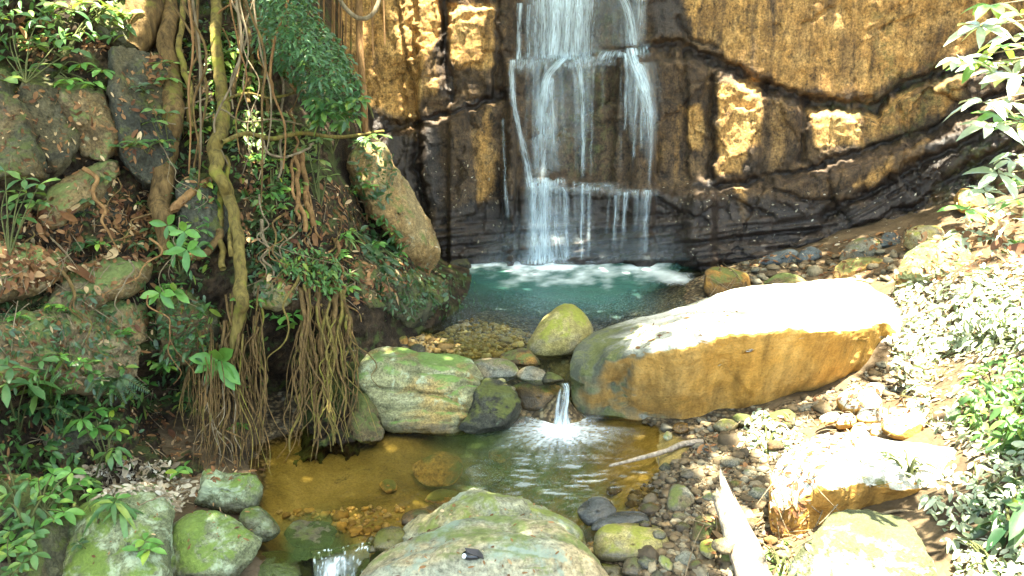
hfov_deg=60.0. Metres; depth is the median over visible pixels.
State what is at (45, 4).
leafy plant
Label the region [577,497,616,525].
stone
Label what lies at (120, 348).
rock
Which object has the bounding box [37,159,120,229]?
rock
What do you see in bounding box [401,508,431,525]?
stone
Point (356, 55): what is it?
liana
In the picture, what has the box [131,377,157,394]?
seedling
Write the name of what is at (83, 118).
rock
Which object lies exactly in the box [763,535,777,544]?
cobble
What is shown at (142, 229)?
seedling
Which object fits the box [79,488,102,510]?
seedling
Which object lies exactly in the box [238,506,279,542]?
stone
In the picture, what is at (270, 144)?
creeper
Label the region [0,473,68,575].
rock
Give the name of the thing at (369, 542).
stone
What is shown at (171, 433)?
leaf litter
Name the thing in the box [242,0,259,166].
aerial root
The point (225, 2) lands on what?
seedling
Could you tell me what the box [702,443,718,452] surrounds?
stone
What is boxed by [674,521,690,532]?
cobble
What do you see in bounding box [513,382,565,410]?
stone
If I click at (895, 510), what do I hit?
twig
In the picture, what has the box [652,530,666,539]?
cobble
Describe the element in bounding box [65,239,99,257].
seedling
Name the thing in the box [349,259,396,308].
rock
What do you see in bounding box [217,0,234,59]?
aerial root
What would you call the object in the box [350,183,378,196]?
seedling
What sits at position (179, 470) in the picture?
leafy plant
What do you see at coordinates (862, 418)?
stone
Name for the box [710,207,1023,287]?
leaf litter
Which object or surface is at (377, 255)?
dense shrub
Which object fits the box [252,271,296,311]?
rock
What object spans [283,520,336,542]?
rock
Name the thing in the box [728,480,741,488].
cobble
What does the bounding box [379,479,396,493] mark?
stone
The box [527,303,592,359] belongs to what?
boulder
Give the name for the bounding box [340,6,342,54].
liana
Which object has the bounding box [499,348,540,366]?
stone
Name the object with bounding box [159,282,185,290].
seedling
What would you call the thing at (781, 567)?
dense shrub
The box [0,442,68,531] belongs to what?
creeper
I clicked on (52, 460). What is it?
seedling
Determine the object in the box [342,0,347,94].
liana
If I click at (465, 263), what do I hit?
stone
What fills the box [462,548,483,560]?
black stone
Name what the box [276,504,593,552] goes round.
gravel
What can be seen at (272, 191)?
creeper
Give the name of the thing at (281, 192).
seedling
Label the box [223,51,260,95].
leafy plant
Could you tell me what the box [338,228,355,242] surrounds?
seedling
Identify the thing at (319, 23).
liana
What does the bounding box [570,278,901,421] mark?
great boulder
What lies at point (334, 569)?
stream chute water
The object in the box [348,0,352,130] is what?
liana
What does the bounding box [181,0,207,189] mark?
aerial root
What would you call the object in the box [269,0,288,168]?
aerial root
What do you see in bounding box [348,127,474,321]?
ground cover leaves
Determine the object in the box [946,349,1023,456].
dense shrub
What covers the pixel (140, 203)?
seedling
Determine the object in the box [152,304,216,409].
creeper
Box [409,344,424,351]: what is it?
stone
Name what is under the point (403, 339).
stone
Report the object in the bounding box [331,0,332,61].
liana
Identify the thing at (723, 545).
cobble
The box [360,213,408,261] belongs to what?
dense shrub
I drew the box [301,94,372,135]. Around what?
dense shrub
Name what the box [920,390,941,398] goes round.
stone
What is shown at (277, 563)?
stone
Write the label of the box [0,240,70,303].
rock
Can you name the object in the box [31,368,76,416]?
fern
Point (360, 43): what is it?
liana
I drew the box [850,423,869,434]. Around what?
stone
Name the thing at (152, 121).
leafy plant
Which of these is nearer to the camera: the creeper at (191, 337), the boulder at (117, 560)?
the boulder at (117, 560)
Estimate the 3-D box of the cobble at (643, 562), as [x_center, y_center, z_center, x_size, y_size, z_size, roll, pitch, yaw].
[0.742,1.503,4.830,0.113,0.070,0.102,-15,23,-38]
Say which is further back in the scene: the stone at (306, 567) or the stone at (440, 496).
the stone at (440, 496)
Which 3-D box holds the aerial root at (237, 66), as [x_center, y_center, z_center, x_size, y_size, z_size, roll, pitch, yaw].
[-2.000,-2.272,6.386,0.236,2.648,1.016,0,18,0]
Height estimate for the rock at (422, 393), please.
0.546 m
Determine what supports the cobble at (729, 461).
on the gravel at (683, 540)
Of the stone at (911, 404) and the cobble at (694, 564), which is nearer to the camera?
the cobble at (694, 564)
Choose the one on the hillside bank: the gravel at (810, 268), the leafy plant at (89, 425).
the leafy plant at (89, 425)
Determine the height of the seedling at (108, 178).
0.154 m
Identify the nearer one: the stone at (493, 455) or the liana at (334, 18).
the stone at (493, 455)
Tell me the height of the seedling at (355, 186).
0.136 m
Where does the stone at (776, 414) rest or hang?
on the ground at (576, 472)
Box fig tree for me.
[24,0,384,475]
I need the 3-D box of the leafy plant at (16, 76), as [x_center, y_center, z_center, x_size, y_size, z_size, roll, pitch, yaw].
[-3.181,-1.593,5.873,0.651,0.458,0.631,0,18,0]
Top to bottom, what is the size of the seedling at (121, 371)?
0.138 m
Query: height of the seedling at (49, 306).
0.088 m
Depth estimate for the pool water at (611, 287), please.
9.04 m
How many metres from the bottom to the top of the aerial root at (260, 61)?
2.447 m
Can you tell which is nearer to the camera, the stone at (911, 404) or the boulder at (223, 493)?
the boulder at (223, 493)
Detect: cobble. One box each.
[606,485,622,495]
[637,556,658,569]
[639,520,651,526]
[640,502,661,516]
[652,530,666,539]
[671,512,687,520]
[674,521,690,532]
[675,550,695,565]
[680,469,693,480]
[688,559,702,570]
[702,492,715,500]
[703,468,710,475]
[711,538,733,553]
[714,554,730,564]
[720,456,739,467]
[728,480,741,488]
[742,469,756,476]
[748,487,768,499]
[749,517,763,526]
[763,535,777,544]
[766,440,784,450]
[776,550,790,559]
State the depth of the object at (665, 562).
4.76 m
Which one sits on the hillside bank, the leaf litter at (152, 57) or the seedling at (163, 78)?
the leaf litter at (152, 57)
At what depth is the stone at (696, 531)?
4.94 m
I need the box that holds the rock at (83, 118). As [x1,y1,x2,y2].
[52,75,117,160]
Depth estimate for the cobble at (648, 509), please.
5.36 m
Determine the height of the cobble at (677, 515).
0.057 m
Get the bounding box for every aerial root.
[168,0,196,86]
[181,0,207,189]
[187,0,193,173]
[192,0,201,168]
[193,0,208,167]
[213,0,242,164]
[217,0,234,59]
[229,0,247,153]
[230,0,247,108]
[238,0,254,174]
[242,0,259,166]
[244,0,266,202]
[253,0,271,179]
[257,2,276,111]
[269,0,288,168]
[280,3,302,110]
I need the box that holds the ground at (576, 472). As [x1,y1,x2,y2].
[136,192,1023,575]
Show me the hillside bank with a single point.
(372, 328)
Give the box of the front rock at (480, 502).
[402,488,586,545]
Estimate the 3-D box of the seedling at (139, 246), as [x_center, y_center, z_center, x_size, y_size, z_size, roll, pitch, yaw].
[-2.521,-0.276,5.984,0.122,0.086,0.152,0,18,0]
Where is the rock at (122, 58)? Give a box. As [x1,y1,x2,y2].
[106,45,181,189]
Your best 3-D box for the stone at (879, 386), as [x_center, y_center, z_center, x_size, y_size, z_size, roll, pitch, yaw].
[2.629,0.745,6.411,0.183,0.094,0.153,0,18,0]
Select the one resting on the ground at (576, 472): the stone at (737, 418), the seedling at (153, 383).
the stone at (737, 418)
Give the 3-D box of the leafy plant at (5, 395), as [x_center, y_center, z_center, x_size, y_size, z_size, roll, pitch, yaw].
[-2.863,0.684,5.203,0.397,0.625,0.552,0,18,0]
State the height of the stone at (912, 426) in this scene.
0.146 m
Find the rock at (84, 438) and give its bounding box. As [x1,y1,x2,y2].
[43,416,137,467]
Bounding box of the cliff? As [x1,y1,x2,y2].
[342,0,1023,295]
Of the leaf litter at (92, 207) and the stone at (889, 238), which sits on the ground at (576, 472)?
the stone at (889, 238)
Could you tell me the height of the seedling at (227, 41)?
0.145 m
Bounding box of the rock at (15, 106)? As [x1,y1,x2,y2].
[0,65,48,185]
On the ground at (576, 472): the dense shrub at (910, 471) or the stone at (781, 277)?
the stone at (781, 277)
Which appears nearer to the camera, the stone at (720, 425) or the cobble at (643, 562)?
the cobble at (643, 562)
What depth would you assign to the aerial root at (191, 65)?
6.01 m
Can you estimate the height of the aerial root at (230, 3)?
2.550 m
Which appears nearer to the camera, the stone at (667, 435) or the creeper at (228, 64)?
the stone at (667, 435)
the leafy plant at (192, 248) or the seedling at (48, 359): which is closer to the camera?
the seedling at (48, 359)
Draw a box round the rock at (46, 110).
[17,65,80,177]
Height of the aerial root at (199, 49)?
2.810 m
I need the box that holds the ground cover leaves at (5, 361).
[0,22,359,481]
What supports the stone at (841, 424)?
on the ground at (576, 472)
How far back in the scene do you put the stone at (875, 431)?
5.77 m
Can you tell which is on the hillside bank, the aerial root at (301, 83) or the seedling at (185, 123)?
the seedling at (185, 123)
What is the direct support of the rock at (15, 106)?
on the hillside bank
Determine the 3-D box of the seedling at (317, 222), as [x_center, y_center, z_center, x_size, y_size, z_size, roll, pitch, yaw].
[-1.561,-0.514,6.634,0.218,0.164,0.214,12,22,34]
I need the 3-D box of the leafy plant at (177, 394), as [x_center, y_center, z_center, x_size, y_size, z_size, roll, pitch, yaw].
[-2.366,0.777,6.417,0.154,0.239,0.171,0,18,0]
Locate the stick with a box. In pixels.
[609,439,703,466]
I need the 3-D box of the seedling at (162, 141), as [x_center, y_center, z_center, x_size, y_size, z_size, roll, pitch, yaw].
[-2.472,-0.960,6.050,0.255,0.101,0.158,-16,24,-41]
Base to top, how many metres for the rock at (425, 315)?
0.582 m
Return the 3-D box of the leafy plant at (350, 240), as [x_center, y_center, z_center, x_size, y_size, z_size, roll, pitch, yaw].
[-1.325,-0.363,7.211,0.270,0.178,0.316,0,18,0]
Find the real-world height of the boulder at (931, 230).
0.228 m
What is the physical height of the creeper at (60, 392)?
0.741 m
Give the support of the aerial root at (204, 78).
hanging from the fig tree
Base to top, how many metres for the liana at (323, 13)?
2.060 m
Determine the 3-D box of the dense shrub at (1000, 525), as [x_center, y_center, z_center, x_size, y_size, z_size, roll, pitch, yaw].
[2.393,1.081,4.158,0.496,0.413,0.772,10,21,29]
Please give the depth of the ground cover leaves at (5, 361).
5.97 m
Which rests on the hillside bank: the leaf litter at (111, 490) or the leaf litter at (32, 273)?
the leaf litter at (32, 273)
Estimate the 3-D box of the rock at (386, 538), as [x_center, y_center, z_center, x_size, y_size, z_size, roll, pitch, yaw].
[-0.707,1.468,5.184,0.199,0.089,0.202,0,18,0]
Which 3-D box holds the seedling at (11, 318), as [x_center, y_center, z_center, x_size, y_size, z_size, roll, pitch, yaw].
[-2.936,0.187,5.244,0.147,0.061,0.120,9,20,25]
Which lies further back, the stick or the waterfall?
the waterfall
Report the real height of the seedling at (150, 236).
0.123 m
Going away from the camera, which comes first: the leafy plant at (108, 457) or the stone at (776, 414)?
the leafy plant at (108, 457)
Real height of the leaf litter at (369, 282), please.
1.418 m
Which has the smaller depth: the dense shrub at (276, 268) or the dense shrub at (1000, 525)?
the dense shrub at (1000, 525)
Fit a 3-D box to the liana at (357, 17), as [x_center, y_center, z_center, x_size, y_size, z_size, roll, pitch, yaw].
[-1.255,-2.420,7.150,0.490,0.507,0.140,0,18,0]
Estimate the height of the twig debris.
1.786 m
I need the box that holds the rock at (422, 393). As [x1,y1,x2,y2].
[355,346,483,436]
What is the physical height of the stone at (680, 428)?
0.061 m
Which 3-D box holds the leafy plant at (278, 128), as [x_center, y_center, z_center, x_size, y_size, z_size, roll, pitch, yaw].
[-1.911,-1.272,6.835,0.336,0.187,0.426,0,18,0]
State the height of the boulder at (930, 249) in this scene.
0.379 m
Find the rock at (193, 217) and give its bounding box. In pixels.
[173,173,228,251]
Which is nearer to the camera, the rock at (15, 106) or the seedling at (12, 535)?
the seedling at (12, 535)
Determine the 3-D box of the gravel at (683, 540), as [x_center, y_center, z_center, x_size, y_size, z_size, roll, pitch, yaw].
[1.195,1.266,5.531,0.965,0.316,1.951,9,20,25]
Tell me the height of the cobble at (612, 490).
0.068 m
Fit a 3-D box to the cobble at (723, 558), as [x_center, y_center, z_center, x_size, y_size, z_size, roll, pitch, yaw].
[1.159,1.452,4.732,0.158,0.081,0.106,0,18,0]
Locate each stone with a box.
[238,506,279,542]
[258,550,301,575]
[298,559,314,575]
[365,536,376,552]
[371,551,381,560]
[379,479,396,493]
[399,336,408,343]
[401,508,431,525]
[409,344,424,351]
[412,451,462,486]
[425,489,459,503]
[449,259,470,268]
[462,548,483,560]
[465,464,499,486]
[474,358,518,380]
[488,447,509,462]
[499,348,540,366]
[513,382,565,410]
[517,366,545,385]
[542,372,562,384]
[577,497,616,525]
[591,511,648,530]
[593,523,668,562]
[601,563,621,575]
[622,557,641,575]
[650,570,662,575]
[658,462,670,470]
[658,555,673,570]
[663,431,671,440]
[667,484,694,512]
[672,422,688,433]
[692,514,720,541]
[699,539,715,558]
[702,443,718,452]
[703,266,750,296]
[713,419,737,432]
[732,414,752,425]
[758,249,798,265]
[761,409,795,429]
[763,273,808,284]
[796,246,821,262]
[819,412,839,424]
[833,257,882,278]
[835,413,856,428]
[836,386,882,414]
[839,237,881,261]
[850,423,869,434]
[856,406,886,423]
[865,383,888,396]
[870,423,881,435]
[880,232,900,247]
[881,409,927,439]
[889,363,912,384]
[894,279,914,287]
[905,399,922,410]
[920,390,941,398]
[954,188,985,212]
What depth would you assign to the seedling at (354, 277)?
6.99 m
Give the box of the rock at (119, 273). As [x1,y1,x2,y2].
[39,256,152,312]
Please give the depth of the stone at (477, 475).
6.16 m
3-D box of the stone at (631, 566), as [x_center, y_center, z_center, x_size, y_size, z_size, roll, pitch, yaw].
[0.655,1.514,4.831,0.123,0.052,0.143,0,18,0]
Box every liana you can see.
[318,0,320,76]
[323,0,324,38]
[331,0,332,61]
[333,0,334,41]
[338,0,380,20]
[338,1,339,61]
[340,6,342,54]
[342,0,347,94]
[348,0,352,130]
[355,0,368,131]
[356,39,356,75]
[371,0,373,57]
[383,0,385,44]
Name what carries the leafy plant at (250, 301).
on the hillside bank
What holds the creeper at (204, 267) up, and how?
on the hillside bank
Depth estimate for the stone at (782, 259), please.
9.10 m
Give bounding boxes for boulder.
[62,484,175,575]
[172,510,262,575]
[194,469,262,514]
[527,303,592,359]
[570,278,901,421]
[768,432,956,536]
[788,509,937,575]
[897,236,971,282]
[903,225,944,249]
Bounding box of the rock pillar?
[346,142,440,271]
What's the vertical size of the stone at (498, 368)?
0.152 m
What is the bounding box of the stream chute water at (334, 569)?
[314,547,367,575]
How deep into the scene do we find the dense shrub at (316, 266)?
6.50 m
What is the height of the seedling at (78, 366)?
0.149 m
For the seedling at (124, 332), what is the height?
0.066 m
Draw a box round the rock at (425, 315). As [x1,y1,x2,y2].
[380,267,449,327]
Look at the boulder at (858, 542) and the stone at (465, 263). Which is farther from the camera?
the stone at (465, 263)
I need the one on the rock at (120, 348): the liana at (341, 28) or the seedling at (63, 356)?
the seedling at (63, 356)
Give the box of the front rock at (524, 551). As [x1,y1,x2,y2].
[360,515,608,575]
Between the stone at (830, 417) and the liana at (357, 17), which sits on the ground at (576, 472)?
the stone at (830, 417)
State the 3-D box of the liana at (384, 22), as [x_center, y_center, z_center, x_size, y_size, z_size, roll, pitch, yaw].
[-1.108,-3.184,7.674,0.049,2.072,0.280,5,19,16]
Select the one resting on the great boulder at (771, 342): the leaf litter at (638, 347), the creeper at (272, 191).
the leaf litter at (638, 347)
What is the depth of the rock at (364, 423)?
6.36 m
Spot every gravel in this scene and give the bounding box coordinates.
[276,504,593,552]
[408,318,531,358]
[618,428,803,575]
[641,360,932,445]
[742,249,906,284]
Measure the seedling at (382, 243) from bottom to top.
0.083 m
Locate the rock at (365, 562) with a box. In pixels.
[354,557,370,575]
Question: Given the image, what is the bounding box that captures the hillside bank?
[0,0,503,562]
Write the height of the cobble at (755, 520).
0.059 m
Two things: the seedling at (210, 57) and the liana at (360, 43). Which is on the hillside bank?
the seedling at (210, 57)
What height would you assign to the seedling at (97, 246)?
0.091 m
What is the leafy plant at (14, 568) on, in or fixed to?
on the rock at (54, 544)
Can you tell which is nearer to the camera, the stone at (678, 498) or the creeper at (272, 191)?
the stone at (678, 498)
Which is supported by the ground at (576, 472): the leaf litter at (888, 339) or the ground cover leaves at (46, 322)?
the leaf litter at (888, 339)
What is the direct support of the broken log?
on the ground at (576, 472)
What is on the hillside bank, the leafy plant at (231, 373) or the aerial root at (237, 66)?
the leafy plant at (231, 373)
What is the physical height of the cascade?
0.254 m
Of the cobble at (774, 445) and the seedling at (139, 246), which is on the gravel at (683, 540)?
the cobble at (774, 445)
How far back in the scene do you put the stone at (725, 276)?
8.47 m
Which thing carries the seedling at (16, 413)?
on the hillside bank
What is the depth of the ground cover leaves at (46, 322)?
5.83 m
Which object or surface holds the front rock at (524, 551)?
on the ground at (576, 472)
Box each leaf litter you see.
[0,64,265,484]
[0,192,160,307]
[14,4,187,251]
[55,189,128,235]
[73,458,199,511]
[92,472,571,575]
[238,155,440,308]
[630,296,754,348]
[682,362,946,569]
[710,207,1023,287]
[879,263,1023,575]
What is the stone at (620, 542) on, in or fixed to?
on the ground at (576, 472)
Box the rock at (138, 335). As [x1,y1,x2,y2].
[96,299,148,344]
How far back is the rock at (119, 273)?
5.75 m
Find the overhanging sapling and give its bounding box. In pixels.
[935,0,1023,260]
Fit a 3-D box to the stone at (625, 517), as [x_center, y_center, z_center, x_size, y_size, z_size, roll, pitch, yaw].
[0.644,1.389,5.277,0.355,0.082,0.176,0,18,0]
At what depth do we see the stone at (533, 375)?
6.77 m
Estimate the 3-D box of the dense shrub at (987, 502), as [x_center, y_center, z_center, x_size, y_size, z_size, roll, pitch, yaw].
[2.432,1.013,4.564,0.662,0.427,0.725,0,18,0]
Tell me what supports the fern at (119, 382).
attached to the rock at (120, 348)
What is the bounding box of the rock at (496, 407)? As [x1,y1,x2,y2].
[458,378,521,436]
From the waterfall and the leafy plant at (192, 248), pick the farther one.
the waterfall
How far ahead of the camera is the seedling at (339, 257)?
6.98 m
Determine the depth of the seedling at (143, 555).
4.57 m
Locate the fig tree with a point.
(156, 21)
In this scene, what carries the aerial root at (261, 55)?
hanging from the fig tree
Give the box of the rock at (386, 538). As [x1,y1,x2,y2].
[373,526,404,551]
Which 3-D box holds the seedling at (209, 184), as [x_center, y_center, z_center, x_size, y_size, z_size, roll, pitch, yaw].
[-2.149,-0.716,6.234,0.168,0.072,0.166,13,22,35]
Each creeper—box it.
[0,0,136,57]
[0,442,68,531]
[13,371,155,421]
[147,211,213,284]
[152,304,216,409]
[204,24,266,104]
[228,110,331,160]
[251,152,295,220]
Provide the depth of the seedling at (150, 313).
6.00 m
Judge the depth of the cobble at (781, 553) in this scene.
4.61 m
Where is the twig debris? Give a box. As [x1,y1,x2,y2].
[0,178,972,571]
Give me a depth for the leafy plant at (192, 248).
5.88 m
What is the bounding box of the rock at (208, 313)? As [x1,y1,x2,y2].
[156,287,219,366]
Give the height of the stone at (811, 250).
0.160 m
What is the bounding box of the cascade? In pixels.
[555,384,569,424]
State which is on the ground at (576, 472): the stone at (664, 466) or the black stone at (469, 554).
the stone at (664, 466)
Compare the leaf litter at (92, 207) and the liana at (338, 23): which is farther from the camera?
the liana at (338, 23)
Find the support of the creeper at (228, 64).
on the hillside bank
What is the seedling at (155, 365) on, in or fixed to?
on the hillside bank
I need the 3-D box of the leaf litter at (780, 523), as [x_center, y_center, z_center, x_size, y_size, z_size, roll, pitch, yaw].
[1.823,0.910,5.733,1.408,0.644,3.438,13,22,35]
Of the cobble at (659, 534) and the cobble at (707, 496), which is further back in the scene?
the cobble at (707, 496)
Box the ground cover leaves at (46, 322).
[0,1,444,408]
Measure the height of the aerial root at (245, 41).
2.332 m
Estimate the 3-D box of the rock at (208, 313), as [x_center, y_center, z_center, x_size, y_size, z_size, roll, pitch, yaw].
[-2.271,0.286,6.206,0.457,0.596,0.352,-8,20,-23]
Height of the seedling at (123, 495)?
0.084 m
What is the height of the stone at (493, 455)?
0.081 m
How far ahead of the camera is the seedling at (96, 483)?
5.38 m
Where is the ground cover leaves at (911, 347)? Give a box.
[886,256,1023,575]
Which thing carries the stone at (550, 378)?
in the pool water at (611, 287)
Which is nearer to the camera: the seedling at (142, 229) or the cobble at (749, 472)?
the cobble at (749, 472)
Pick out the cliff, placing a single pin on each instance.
(789, 104)
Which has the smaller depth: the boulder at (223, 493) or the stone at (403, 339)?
the boulder at (223, 493)
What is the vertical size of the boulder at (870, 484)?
0.383 m
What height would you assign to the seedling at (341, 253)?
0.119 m
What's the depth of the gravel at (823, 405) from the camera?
6.44 m
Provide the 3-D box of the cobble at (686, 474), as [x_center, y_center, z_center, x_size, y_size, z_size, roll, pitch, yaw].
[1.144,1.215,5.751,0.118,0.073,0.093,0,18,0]
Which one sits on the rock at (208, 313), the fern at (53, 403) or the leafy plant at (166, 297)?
the leafy plant at (166, 297)
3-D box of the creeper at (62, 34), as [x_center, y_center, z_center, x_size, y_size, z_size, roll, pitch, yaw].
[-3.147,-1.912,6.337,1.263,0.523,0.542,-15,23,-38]
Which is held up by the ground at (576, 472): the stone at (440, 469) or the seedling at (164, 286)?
the stone at (440, 469)
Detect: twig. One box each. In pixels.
[684,525,703,575]
[881,509,912,513]
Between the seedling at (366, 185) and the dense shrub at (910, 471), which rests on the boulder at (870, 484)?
the dense shrub at (910, 471)
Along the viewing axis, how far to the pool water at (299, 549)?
5.84 m
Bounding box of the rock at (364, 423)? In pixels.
[347,387,384,445]
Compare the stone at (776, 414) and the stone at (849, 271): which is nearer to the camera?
the stone at (776, 414)
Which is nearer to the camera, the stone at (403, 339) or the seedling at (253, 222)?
the seedling at (253, 222)
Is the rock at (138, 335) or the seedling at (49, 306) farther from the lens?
the rock at (138, 335)
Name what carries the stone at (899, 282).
on the ground at (576, 472)
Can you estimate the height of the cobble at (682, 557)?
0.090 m
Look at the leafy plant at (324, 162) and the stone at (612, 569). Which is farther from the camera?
the leafy plant at (324, 162)
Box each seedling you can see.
[0,531,28,561]
[4,312,32,326]
[5,405,35,424]
[28,354,59,369]
[36,445,59,465]
[44,303,74,320]
[54,353,87,371]
[56,291,85,311]
[61,394,83,407]
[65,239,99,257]
[66,358,101,382]
[71,538,88,551]
[75,198,102,218]
[79,479,103,493]
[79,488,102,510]
[86,241,109,251]
[90,176,115,192]
[105,492,131,510]
[114,327,135,341]
[116,364,139,376]
[122,532,166,565]
[128,139,166,153]
[128,240,149,252]
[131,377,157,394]
[134,200,148,208]
[139,226,156,241]
[142,310,155,323]
[144,360,176,372]
[146,234,157,248]
[149,360,179,381]
[156,77,186,87]
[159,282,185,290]
[159,393,191,401]
[182,121,188,136]
[197,182,216,190]
[208,50,238,60]
[221,31,244,49]
[223,0,235,16]
[242,219,277,237]
[243,154,268,171]
[264,187,290,203]
[283,180,309,198]
[289,208,320,229]
[321,284,361,298]
[334,249,349,262]
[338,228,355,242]
[338,253,351,259]
[343,270,359,282]
[350,180,370,194]
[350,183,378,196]
[368,240,387,254]
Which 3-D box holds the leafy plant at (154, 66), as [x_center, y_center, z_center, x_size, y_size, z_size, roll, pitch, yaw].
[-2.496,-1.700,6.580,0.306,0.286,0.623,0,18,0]
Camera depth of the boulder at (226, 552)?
4.79 m
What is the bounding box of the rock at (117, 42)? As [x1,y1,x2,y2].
[92,1,138,48]
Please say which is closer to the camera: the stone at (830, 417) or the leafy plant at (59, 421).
the leafy plant at (59, 421)
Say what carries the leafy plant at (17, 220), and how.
on the hillside bank
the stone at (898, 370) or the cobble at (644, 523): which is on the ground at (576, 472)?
the stone at (898, 370)
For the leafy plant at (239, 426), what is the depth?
6.44 m
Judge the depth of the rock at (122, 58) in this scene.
6.16 m
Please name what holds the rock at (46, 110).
on the hillside bank
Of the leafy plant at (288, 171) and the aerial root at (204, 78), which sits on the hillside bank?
the leafy plant at (288, 171)
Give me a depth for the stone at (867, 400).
6.15 m
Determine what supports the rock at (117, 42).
on the hillside bank
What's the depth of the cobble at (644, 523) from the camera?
5.10 m
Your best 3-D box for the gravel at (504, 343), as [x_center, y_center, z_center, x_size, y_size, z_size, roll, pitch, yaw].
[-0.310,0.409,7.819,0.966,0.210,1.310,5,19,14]
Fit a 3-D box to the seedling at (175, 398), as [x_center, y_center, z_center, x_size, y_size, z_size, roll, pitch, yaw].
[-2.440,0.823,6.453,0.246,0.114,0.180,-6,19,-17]
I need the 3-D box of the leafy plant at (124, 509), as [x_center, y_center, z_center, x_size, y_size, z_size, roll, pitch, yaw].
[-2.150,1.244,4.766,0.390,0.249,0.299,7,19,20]
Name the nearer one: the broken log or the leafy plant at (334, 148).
the broken log
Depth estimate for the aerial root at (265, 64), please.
6.03 m
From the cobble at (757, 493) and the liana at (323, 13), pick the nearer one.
the cobble at (757, 493)
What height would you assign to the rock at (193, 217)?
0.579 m
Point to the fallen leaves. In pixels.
(836, 244)
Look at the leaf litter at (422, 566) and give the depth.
4.82 m
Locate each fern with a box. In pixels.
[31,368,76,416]
[84,374,148,405]
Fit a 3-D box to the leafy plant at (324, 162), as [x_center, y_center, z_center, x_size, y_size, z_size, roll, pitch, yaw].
[-1.611,-0.896,6.980,0.333,0.534,0.524,7,19,22]
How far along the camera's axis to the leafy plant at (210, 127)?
6.50 m
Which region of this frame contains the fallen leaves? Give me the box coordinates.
[419,148,977,261]
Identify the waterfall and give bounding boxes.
[510,0,651,263]
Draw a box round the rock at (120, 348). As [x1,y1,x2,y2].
[0,307,140,395]
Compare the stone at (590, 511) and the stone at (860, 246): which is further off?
the stone at (860, 246)
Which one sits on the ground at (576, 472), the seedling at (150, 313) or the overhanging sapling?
the overhanging sapling
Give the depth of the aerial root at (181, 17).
6.34 m
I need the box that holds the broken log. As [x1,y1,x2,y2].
[709,467,772,575]
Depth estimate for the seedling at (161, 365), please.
6.01 m
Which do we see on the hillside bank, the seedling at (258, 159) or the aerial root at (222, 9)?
the seedling at (258, 159)
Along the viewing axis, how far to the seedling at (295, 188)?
6.73 m
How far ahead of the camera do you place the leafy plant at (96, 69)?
6.08 m
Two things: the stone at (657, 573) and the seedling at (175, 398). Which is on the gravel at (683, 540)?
the stone at (657, 573)
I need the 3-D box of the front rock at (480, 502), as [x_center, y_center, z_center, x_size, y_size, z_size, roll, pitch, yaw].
[-0.110,1.362,5.284,1.101,0.375,0.429,0,18,0]
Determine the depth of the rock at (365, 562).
5.12 m
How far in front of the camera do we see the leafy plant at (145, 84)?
6.18 m
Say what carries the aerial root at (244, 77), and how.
hanging from the fig tree
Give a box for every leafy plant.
[0,11,91,83]
[0,166,60,255]
[0,365,63,434]
[0,523,50,575]
[21,395,90,435]
[29,466,93,526]
[36,0,143,28]
[51,61,114,90]
[63,406,129,463]
[81,494,143,538]
[92,446,132,476]
[108,108,179,149]
[129,81,160,93]
[139,283,189,314]
[148,38,206,76]
[149,215,206,271]
[165,461,192,478]
[172,379,194,411]
[184,105,212,143]
[189,347,240,390]
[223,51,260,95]
[227,422,248,430]
[230,298,263,320]
[242,111,289,132]
[260,158,297,183]
[270,310,302,331]
[290,137,339,210]
[316,119,359,153]
[343,231,366,252]
[348,134,392,149]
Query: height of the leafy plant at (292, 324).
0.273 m
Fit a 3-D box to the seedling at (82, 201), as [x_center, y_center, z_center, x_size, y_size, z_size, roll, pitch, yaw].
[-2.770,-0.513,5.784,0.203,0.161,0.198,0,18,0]
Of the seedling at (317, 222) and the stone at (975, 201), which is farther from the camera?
the stone at (975, 201)
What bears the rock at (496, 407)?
in the pool water at (299, 549)
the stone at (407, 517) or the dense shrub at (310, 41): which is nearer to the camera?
the stone at (407, 517)
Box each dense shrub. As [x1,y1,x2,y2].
[244,220,304,275]
[245,0,364,113]
[279,243,348,294]
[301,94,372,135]
[357,225,402,275]
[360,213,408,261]
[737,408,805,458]
[764,539,802,575]
[858,448,956,484]
[918,449,1023,531]
[940,534,1023,575]
[943,270,1023,354]
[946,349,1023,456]
[966,476,1023,551]
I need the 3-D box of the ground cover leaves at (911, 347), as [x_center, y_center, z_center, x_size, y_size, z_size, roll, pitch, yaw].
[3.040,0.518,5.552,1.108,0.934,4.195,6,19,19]
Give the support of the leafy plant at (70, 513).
on the rock at (54, 544)
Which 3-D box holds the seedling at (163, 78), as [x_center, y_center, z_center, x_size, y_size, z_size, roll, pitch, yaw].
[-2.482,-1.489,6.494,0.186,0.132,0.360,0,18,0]
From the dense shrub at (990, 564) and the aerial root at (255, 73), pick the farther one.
the aerial root at (255, 73)
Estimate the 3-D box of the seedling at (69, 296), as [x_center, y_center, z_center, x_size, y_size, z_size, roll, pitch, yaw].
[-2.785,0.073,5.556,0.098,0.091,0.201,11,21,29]
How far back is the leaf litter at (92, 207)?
5.88 m
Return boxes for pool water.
[288,421,588,561]
[415,261,703,381]
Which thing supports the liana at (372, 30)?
hanging from the fig tree
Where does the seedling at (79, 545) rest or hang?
on the boulder at (117, 560)
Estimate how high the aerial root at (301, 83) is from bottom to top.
2.516 m

